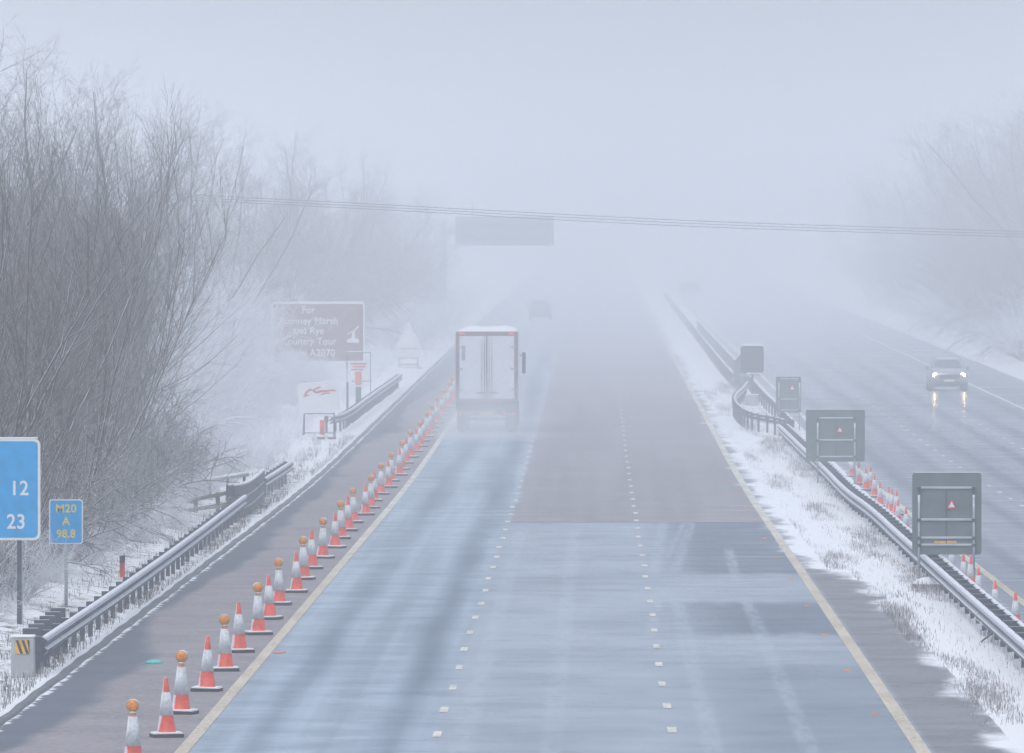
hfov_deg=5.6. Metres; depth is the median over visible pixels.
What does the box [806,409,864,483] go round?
median signboard
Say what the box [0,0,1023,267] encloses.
sky
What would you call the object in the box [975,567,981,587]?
traffic cone
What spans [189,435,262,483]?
snowy bush
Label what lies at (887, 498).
traffic cone
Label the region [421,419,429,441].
traffic cone
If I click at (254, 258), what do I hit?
tall bare tree
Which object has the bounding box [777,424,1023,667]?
crash barrier
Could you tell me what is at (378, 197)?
tall bare tree
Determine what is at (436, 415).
traffic cone
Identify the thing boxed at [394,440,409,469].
traffic cone
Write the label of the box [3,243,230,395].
snowy bush
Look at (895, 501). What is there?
traffic cone
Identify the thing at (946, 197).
roadside tree
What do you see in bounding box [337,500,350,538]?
traffic cone
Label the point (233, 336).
snowy bush
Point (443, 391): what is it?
traffic cone
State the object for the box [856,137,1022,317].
roadside tree
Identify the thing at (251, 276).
snowy bush
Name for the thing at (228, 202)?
tall bare tree
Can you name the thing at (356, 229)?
tall bare tree
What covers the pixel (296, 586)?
traffic cone
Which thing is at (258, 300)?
snowy bush
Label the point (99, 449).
bare tree
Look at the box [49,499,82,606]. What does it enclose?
location sign
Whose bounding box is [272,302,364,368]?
tourist sign
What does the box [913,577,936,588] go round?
sandbag
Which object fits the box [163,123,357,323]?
tall bare tree
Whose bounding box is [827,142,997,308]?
roadside tree
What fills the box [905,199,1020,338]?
thicket bush
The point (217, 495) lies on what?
rail fence
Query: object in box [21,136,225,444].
bare tree
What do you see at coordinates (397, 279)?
thicket bush
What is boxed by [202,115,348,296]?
tall bare tree
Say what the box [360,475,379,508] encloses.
traffic cone
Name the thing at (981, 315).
thicket bush
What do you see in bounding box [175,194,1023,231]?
overhead cable
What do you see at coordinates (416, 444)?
traffic cone
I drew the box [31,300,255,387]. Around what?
snowy bush
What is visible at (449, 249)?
tall bare tree
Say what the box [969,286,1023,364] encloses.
snowy bush
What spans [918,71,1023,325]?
roadside tree
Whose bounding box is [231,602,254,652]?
traffic cone
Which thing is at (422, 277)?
thicket bush
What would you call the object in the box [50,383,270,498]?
thicket bush
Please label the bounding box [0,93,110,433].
bare tree
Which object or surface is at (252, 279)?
snowy bush
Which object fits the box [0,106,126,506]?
bare tree
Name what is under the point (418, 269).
thicket bush
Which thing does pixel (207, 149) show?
tall bare tree
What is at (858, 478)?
traffic cone
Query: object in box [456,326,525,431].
lorry
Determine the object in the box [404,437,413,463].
traffic cone
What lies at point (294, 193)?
tall bare tree
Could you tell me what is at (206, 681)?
traffic cone
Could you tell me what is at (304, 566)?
traffic cone
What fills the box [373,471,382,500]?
traffic cone
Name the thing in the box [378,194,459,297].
tall bare tree
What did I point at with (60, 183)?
tall bare tree
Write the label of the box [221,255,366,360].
snowy bush
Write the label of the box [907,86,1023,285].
roadside tree
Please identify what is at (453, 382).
traffic cone
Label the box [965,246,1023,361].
thicket bush
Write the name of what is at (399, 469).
traffic cone
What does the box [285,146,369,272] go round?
tall bare tree
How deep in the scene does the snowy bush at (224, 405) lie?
384.57 m
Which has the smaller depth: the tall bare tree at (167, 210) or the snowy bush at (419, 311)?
the tall bare tree at (167, 210)
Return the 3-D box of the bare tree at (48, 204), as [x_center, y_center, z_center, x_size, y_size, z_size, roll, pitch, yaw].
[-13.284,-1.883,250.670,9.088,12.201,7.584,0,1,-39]
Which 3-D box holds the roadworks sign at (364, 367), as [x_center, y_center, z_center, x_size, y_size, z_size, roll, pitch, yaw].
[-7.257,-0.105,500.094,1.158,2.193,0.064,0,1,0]
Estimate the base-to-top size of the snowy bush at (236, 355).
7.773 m
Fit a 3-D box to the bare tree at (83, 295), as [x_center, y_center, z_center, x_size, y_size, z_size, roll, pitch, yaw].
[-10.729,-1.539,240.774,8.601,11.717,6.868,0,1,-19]
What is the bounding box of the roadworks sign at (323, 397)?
[297,380,339,438]
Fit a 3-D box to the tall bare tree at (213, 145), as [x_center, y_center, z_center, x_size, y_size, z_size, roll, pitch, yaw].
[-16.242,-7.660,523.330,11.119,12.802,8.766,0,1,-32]
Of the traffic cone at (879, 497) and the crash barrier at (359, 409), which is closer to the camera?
the traffic cone at (879, 497)
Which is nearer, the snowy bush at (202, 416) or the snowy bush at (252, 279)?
the snowy bush at (202, 416)
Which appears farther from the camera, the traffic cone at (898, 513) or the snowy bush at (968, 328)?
the snowy bush at (968, 328)
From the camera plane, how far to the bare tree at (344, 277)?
609.17 m
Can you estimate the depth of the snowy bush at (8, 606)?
206.30 m
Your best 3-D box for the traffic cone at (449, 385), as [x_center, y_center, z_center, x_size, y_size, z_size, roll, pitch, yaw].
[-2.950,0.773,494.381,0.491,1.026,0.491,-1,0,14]
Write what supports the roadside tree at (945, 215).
on the ground at (802, 274)
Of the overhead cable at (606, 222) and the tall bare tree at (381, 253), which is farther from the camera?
the tall bare tree at (381, 253)
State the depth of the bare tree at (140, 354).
306.08 m
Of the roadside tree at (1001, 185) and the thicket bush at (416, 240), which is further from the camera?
the thicket bush at (416, 240)
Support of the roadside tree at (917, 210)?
on the ground at (802, 274)
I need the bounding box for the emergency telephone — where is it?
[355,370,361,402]
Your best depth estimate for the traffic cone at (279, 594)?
224.15 m
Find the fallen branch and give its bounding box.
[974,611,992,641]
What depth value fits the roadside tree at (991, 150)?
722.89 m
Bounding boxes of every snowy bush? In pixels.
[0,574,38,624]
[1,525,93,609]
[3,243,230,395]
[3,346,246,434]
[3,537,105,585]
[13,348,258,410]
[19,202,255,367]
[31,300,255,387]
[68,510,148,562]
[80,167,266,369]
[86,499,153,554]
[96,293,271,446]
[100,499,189,544]
[127,408,227,445]
[128,487,235,531]
[131,291,294,431]
[134,246,289,427]
[137,268,289,380]
[137,468,213,510]
[139,394,226,441]
[141,299,270,444]
[145,420,241,456]
[151,259,296,379]
[153,302,276,383]
[155,418,241,459]
[158,256,262,365]
[158,285,280,371]
[159,246,264,357]
[161,220,294,359]
[166,466,229,504]
[172,305,319,428]
[175,261,294,320]
[179,464,224,493]
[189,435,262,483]
[194,251,270,309]
[195,266,301,365]
[199,263,297,370]
[202,441,268,476]
[208,385,278,435]
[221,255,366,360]
[226,428,299,469]
[257,289,352,357]
[278,345,346,379]
[365,286,476,349]
[365,302,475,355]
[367,286,450,339]
[387,298,460,322]
[398,294,482,337]
[889,282,949,331]
[900,277,962,333]
[925,270,992,340]
[954,303,1003,340]
[965,306,1022,351]
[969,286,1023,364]
[992,302,1023,362]
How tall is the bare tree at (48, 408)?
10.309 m
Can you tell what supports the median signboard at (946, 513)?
on the ground at (802, 274)
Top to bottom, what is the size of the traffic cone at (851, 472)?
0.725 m
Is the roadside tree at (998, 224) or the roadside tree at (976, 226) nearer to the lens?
the roadside tree at (998, 224)
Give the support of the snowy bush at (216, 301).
on the ground at (802, 274)
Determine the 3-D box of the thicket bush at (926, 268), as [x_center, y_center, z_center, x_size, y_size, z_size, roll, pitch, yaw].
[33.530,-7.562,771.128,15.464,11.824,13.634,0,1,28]
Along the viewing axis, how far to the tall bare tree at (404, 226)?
825.29 m
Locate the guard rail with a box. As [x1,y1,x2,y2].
[206,471,248,494]
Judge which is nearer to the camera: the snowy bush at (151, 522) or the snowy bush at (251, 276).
the snowy bush at (151, 522)
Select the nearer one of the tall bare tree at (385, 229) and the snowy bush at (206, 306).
the snowy bush at (206, 306)
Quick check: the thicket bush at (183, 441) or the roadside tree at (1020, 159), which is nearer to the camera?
the thicket bush at (183, 441)
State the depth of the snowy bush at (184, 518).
281.80 m
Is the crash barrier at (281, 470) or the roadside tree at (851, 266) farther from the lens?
the roadside tree at (851, 266)
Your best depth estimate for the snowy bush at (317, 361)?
517.34 m
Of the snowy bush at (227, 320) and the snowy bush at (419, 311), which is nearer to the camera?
the snowy bush at (227, 320)
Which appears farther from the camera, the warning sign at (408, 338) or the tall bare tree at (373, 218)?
the tall bare tree at (373, 218)
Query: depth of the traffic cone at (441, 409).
466.80 m
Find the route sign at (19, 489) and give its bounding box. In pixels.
[0,437,39,624]
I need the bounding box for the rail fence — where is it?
[171,490,225,512]
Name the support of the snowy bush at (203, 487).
on the ground at (802, 274)
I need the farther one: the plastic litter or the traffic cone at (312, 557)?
the traffic cone at (312, 557)
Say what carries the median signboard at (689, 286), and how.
on the ground at (802, 274)
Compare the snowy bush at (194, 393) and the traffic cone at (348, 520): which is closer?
the traffic cone at (348, 520)
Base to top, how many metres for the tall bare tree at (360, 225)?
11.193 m
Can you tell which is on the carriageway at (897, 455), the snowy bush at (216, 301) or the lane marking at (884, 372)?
the lane marking at (884, 372)
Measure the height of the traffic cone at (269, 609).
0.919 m
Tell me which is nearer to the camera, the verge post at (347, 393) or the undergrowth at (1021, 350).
the verge post at (347, 393)
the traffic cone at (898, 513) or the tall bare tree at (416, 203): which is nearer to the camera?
the traffic cone at (898, 513)
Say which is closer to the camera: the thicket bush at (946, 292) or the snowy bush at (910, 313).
the thicket bush at (946, 292)
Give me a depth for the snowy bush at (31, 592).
218.18 m
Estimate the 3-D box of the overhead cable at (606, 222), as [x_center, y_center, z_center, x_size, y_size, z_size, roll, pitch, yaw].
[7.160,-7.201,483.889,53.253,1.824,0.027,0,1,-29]
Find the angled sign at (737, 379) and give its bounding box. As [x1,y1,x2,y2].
[732,353,741,392]
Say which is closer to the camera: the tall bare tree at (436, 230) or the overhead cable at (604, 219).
the overhead cable at (604, 219)
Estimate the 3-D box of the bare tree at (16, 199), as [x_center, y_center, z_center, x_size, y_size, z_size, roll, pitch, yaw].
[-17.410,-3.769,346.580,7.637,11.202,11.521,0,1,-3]
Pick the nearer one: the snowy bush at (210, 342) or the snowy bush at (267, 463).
the snowy bush at (267, 463)
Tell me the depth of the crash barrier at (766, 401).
532.13 m
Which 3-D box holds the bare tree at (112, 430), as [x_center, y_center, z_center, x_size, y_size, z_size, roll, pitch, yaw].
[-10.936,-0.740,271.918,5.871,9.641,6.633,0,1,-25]
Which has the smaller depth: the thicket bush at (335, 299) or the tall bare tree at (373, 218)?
the thicket bush at (335, 299)
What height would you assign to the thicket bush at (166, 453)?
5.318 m
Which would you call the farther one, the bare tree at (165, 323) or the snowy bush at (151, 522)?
the bare tree at (165, 323)
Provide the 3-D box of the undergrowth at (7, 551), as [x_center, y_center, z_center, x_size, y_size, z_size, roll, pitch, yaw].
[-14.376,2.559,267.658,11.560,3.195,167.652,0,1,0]
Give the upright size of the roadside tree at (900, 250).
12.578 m
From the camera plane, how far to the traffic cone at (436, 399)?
458.36 m
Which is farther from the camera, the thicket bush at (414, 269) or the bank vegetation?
the thicket bush at (414, 269)
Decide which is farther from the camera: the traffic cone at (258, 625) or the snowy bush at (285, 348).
the snowy bush at (285, 348)
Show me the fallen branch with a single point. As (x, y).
(987, 636)
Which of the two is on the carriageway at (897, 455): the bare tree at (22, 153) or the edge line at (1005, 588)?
the edge line at (1005, 588)
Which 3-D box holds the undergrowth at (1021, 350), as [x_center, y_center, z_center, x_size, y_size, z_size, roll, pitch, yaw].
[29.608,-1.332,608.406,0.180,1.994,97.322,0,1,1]
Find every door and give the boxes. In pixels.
[457,336,485,398]
[487,336,515,398]
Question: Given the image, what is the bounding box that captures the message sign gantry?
[440,201,553,325]
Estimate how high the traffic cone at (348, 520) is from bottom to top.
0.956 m
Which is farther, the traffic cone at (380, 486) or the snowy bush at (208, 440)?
the snowy bush at (208, 440)
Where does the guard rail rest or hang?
on the ground at (802, 274)
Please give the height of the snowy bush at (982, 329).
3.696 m
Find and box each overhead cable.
[154,195,1023,234]
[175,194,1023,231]
[175,199,1015,236]
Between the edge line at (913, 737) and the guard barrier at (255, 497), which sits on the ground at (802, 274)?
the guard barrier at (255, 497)
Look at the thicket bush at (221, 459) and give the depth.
324.51 m
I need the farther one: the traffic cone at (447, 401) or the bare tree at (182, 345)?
the traffic cone at (447, 401)
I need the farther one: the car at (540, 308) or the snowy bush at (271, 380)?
the car at (540, 308)
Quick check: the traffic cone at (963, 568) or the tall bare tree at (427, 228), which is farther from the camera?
the tall bare tree at (427, 228)
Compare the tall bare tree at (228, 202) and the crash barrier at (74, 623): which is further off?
the tall bare tree at (228, 202)
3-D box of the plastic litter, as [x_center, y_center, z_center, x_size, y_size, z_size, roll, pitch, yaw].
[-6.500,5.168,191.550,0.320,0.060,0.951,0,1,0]
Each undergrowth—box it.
[0,432,232,600]
[997,331,1023,361]
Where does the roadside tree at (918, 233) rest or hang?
on the ground at (802, 274)
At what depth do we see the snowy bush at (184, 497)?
297.24 m
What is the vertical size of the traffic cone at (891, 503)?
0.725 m
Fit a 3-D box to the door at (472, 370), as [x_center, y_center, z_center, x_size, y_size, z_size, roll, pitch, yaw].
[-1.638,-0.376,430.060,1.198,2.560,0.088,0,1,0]
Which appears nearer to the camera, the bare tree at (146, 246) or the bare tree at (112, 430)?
the bare tree at (112, 430)
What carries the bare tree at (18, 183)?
on the ground at (802, 274)
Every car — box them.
[527,300,552,319]
[926,356,968,390]
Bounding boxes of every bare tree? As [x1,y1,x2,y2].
[0,15,202,423]
[0,46,177,424]
[0,47,128,291]
[0,51,167,436]
[0,56,216,498]
[0,58,207,341]
[0,68,144,357]
[0,74,254,455]
[0,82,64,282]
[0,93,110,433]
[0,96,203,504]
[0,96,245,427]
[0,98,163,477]
[0,104,54,285]
[0,104,188,463]
[0,105,75,336]
[0,106,64,332]
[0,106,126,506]
[0,107,185,426]
[0,121,261,486]
[0,124,187,552]
[0,171,188,491]
[0,173,216,519]
[1,24,180,416]
[1,112,201,380]
[3,146,215,457]
[6,91,192,388]
[6,174,252,477]
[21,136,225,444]
[22,169,222,422]
[27,69,249,280]
[27,107,246,429]
[30,193,193,432]
[44,59,249,313]
[62,96,274,296]
[69,101,236,356]
[99,91,318,342]
[120,113,345,337]
[154,125,305,312]
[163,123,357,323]
[166,122,293,284]
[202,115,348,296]
[212,137,350,288]
[257,159,406,298]
[258,134,395,300]
[267,137,426,272]
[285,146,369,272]
[306,139,452,333]
[324,174,418,275]
[325,181,413,278]
[327,167,429,318]
[348,184,430,275]
[362,183,454,317]
[366,179,473,299]
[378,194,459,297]
[398,185,453,293]
[399,206,478,286]
[401,193,466,292]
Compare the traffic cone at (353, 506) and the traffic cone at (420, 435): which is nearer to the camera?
the traffic cone at (353, 506)
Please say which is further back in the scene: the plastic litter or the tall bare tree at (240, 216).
the tall bare tree at (240, 216)
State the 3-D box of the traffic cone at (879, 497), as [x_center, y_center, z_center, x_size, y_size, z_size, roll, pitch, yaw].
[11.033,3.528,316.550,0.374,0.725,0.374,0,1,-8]
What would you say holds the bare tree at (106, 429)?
on the ground at (802, 274)
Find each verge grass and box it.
[0,433,354,708]
[698,380,1022,725]
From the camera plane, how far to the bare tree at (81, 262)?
284.38 m
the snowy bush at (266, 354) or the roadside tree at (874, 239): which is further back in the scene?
the roadside tree at (874, 239)
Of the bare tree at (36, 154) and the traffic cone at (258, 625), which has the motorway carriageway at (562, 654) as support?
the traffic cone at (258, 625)
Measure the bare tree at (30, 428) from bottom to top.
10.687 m
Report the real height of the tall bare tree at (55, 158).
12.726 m
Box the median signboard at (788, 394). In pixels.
[776,376,800,429]
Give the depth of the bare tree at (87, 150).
299.60 m
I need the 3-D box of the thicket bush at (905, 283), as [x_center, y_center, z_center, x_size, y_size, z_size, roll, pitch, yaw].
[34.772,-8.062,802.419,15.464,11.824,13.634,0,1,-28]
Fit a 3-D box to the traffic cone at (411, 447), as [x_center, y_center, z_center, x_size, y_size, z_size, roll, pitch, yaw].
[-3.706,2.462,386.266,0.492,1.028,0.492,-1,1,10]
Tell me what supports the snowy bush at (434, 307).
on the ground at (802, 274)
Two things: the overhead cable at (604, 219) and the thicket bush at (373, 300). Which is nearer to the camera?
the overhead cable at (604, 219)
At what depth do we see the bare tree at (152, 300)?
357.05 m
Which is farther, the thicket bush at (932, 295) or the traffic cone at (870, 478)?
the thicket bush at (932, 295)
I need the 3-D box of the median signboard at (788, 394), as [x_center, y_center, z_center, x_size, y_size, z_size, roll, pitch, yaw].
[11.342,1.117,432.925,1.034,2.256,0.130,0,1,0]
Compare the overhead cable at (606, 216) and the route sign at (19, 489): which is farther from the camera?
the overhead cable at (606, 216)
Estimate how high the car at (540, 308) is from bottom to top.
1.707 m
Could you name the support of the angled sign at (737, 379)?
on the ground at (802, 274)
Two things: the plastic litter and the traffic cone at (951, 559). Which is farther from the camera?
the traffic cone at (951, 559)
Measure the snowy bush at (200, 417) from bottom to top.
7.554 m
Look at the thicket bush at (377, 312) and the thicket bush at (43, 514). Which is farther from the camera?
the thicket bush at (377, 312)
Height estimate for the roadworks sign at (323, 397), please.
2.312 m
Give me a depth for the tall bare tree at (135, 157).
439.61 m
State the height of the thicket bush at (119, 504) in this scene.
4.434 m
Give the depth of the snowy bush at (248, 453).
346.68 m
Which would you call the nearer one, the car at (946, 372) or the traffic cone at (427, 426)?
the traffic cone at (427, 426)
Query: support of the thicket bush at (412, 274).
on the ground at (802, 274)
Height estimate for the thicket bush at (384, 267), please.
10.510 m
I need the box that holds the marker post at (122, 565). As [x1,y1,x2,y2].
[119,556,124,576]
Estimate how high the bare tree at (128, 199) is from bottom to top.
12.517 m
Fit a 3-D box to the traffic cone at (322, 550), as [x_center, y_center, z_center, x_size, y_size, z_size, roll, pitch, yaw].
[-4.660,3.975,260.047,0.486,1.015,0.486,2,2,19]
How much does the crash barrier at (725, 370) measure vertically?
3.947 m
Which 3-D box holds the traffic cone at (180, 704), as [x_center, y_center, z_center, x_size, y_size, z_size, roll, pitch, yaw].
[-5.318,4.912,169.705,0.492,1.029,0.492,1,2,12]
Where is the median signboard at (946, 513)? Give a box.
[912,472,981,578]
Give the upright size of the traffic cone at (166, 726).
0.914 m
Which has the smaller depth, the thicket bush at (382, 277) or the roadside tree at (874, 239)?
the thicket bush at (382, 277)
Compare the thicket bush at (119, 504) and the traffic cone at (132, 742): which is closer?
the traffic cone at (132, 742)
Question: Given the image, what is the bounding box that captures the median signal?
[738,344,763,405]
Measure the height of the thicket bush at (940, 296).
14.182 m
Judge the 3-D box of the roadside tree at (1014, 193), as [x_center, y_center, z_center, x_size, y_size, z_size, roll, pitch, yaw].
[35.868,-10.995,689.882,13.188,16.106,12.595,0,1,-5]
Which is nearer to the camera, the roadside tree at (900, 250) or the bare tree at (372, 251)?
the bare tree at (372, 251)
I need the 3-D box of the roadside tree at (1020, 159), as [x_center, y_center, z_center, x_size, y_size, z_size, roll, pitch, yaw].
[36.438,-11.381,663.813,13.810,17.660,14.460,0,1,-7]
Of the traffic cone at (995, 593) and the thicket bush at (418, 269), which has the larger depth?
the thicket bush at (418, 269)
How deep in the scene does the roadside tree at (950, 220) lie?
729.17 m
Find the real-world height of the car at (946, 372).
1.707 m
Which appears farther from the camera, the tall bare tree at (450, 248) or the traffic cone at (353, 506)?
the tall bare tree at (450, 248)
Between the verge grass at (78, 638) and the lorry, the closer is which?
the verge grass at (78, 638)
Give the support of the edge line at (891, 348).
on the carriageway at (897, 455)
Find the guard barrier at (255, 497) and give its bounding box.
[226,468,264,517]
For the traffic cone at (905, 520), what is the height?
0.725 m
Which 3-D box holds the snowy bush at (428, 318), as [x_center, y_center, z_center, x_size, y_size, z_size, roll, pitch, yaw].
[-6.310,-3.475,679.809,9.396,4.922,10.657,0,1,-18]
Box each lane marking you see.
[432,279,576,736]
[603,279,676,732]
[706,289,1023,505]
[721,281,1023,448]
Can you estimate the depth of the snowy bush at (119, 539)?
257.25 m
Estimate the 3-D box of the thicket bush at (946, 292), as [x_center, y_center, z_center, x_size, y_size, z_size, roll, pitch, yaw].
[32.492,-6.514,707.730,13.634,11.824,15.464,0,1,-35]
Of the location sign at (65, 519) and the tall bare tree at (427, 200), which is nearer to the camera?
the location sign at (65, 519)
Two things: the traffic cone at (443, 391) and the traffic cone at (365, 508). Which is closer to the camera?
the traffic cone at (365, 508)
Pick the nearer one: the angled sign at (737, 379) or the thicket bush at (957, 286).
the angled sign at (737, 379)
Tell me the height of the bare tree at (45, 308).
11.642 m
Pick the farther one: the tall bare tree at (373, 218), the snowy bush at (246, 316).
the tall bare tree at (373, 218)
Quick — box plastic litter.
[145,659,162,663]
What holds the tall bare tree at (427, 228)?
on the ground at (802, 274)
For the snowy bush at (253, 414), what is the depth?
404.64 m
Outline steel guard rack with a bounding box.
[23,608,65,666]
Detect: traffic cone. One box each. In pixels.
[124,699,141,752]
[149,677,183,737]
[172,650,198,714]
[190,636,222,691]
[213,614,239,671]
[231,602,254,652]
[245,582,272,634]
[263,574,283,619]
[273,558,291,604]
[285,551,307,592]
[299,536,315,579]
[307,530,323,568]
[317,517,334,558]
[328,512,346,547]
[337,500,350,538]
[344,496,357,530]
[349,488,363,522]
[358,484,374,514]
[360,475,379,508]
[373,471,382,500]
[377,463,389,494]
[384,452,399,481]
[384,460,397,487]
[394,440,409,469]
[395,448,407,475]
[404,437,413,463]
[408,430,418,457]
[413,428,422,451]
[418,421,427,446]
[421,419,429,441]
[424,412,433,436]
[429,410,436,431]
[430,404,438,427]
[434,397,442,418]
[434,402,442,422]
[439,394,447,414]
[441,389,448,410]
[445,388,453,407]
[447,382,454,403]
[450,381,455,400]
[451,376,455,396]
[846,462,853,476]
[853,462,862,484]
[861,468,870,490]
[868,466,872,488]
[869,474,877,497]
[877,482,884,505]
[885,487,889,508]
[888,488,893,511]
[892,490,903,514]
[895,499,901,520]
[903,507,909,527]
[948,555,955,566]
[960,554,966,575]
[967,556,974,581]
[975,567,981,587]
[991,580,998,601]
[1011,592,1020,620]
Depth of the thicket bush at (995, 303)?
644.15 m
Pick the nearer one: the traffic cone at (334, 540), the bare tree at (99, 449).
the bare tree at (99, 449)
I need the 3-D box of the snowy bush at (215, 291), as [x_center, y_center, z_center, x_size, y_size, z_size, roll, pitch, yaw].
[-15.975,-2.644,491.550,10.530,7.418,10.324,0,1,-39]
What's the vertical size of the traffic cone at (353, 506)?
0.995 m
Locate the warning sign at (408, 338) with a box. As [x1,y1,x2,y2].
[395,322,421,368]
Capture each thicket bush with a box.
[0,387,145,564]
[4,386,191,543]
[18,422,150,579]
[20,412,190,550]
[25,391,200,524]
[48,377,225,525]
[49,369,230,495]
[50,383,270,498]
[114,379,253,491]
[149,202,375,324]
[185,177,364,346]
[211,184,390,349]
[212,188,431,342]
[212,195,416,353]
[221,190,471,332]
[223,189,427,358]
[275,199,452,336]
[282,202,420,327]
[290,212,458,311]
[294,209,441,345]
[309,192,460,330]
[315,210,445,329]
[334,213,463,312]
[869,215,985,320]
[888,201,1014,330]
[895,186,999,329]
[899,186,1021,340]
[902,179,1019,336]
[904,186,1021,345]
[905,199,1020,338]
[924,200,1023,342]
[933,227,1022,342]
[942,213,1023,354]
[957,196,1023,355]
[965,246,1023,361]
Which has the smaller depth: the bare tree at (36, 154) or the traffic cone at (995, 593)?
the traffic cone at (995, 593)
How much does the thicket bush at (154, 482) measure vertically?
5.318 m
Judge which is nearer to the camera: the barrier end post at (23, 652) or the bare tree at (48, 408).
the barrier end post at (23, 652)
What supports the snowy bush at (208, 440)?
on the ground at (802, 274)
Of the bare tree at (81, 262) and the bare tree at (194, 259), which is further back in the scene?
the bare tree at (194, 259)
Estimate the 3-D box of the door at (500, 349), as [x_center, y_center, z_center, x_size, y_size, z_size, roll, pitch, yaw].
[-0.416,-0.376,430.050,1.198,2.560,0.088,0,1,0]
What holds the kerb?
on the ground at (802, 274)
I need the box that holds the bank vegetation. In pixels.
[158,337,406,463]
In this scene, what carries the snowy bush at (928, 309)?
on the ground at (802, 274)
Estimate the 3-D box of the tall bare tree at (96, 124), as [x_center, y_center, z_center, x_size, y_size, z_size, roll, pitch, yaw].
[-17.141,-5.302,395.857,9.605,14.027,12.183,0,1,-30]
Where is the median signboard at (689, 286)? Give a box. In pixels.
[679,281,700,306]
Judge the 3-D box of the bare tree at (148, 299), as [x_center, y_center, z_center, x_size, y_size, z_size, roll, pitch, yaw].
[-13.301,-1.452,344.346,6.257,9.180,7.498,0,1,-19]
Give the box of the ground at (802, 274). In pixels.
[0,246,1023,752]
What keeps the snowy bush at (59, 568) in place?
on the ground at (802, 274)
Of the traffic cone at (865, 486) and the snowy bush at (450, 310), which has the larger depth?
the snowy bush at (450, 310)
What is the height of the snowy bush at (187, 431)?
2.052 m
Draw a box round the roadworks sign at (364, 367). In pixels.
[347,351,370,392]
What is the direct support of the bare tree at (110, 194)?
on the ground at (802, 274)
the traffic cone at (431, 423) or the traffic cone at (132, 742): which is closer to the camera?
the traffic cone at (132, 742)
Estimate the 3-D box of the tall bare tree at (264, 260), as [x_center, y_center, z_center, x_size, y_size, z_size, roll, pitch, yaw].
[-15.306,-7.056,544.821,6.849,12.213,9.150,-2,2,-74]
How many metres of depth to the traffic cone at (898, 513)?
293.03 m
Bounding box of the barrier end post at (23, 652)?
[10,634,35,677]
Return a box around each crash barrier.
[35,494,246,673]
[264,460,293,496]
[324,373,401,431]
[664,290,743,390]
[697,320,794,427]
[732,381,786,435]
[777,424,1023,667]
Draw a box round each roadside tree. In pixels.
[797,169,931,296]
[820,154,980,300]
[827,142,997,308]
[837,153,922,291]
[849,174,995,313]
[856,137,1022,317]
[867,138,976,299]
[875,175,1016,324]
[879,111,1023,303]
[886,159,985,287]
[888,93,1023,327]
[891,115,1023,331]
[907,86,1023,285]
[909,156,1012,265]
[912,122,1023,321]
[915,158,980,278]
[917,133,1022,226]
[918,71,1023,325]
[952,100,1023,253]
[957,109,1023,322]
[974,113,1023,262]
[980,85,1023,285]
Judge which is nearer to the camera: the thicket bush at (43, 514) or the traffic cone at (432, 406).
the thicket bush at (43, 514)
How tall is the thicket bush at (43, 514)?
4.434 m
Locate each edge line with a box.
[174,271,554,752]
[626,271,930,752]
[655,271,1023,605]
[725,271,1023,409]
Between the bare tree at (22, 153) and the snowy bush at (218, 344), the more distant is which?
the snowy bush at (218, 344)
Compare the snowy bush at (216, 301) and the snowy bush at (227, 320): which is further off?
the snowy bush at (216, 301)
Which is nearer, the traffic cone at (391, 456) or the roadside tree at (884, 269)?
the traffic cone at (391, 456)
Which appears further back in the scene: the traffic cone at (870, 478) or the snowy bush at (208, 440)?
the snowy bush at (208, 440)
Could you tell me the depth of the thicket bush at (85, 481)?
245.09 m
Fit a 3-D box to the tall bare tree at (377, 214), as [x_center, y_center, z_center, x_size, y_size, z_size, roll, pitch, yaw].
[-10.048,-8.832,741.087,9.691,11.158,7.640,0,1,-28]
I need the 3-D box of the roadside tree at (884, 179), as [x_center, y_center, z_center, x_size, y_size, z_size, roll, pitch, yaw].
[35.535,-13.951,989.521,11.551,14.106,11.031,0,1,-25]
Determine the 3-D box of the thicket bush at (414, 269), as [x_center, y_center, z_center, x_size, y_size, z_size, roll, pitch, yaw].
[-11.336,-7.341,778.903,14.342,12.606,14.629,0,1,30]
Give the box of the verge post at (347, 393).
[343,380,351,409]
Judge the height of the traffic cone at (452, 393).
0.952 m
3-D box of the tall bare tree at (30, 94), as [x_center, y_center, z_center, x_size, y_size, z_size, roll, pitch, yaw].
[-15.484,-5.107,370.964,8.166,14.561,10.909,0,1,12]
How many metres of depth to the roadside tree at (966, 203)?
775.11 m
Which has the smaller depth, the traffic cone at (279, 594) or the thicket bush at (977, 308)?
the traffic cone at (279, 594)
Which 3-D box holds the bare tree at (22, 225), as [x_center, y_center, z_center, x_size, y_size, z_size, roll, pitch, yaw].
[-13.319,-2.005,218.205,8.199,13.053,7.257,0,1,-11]
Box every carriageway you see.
[0,268,1021,752]
[649,268,1023,622]
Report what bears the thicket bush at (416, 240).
on the ground at (802, 274)
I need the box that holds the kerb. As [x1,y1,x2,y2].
[0,298,504,726]
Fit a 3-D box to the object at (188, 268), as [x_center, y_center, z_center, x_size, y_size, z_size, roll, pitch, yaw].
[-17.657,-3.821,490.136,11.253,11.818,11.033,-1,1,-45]
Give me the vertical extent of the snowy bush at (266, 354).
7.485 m

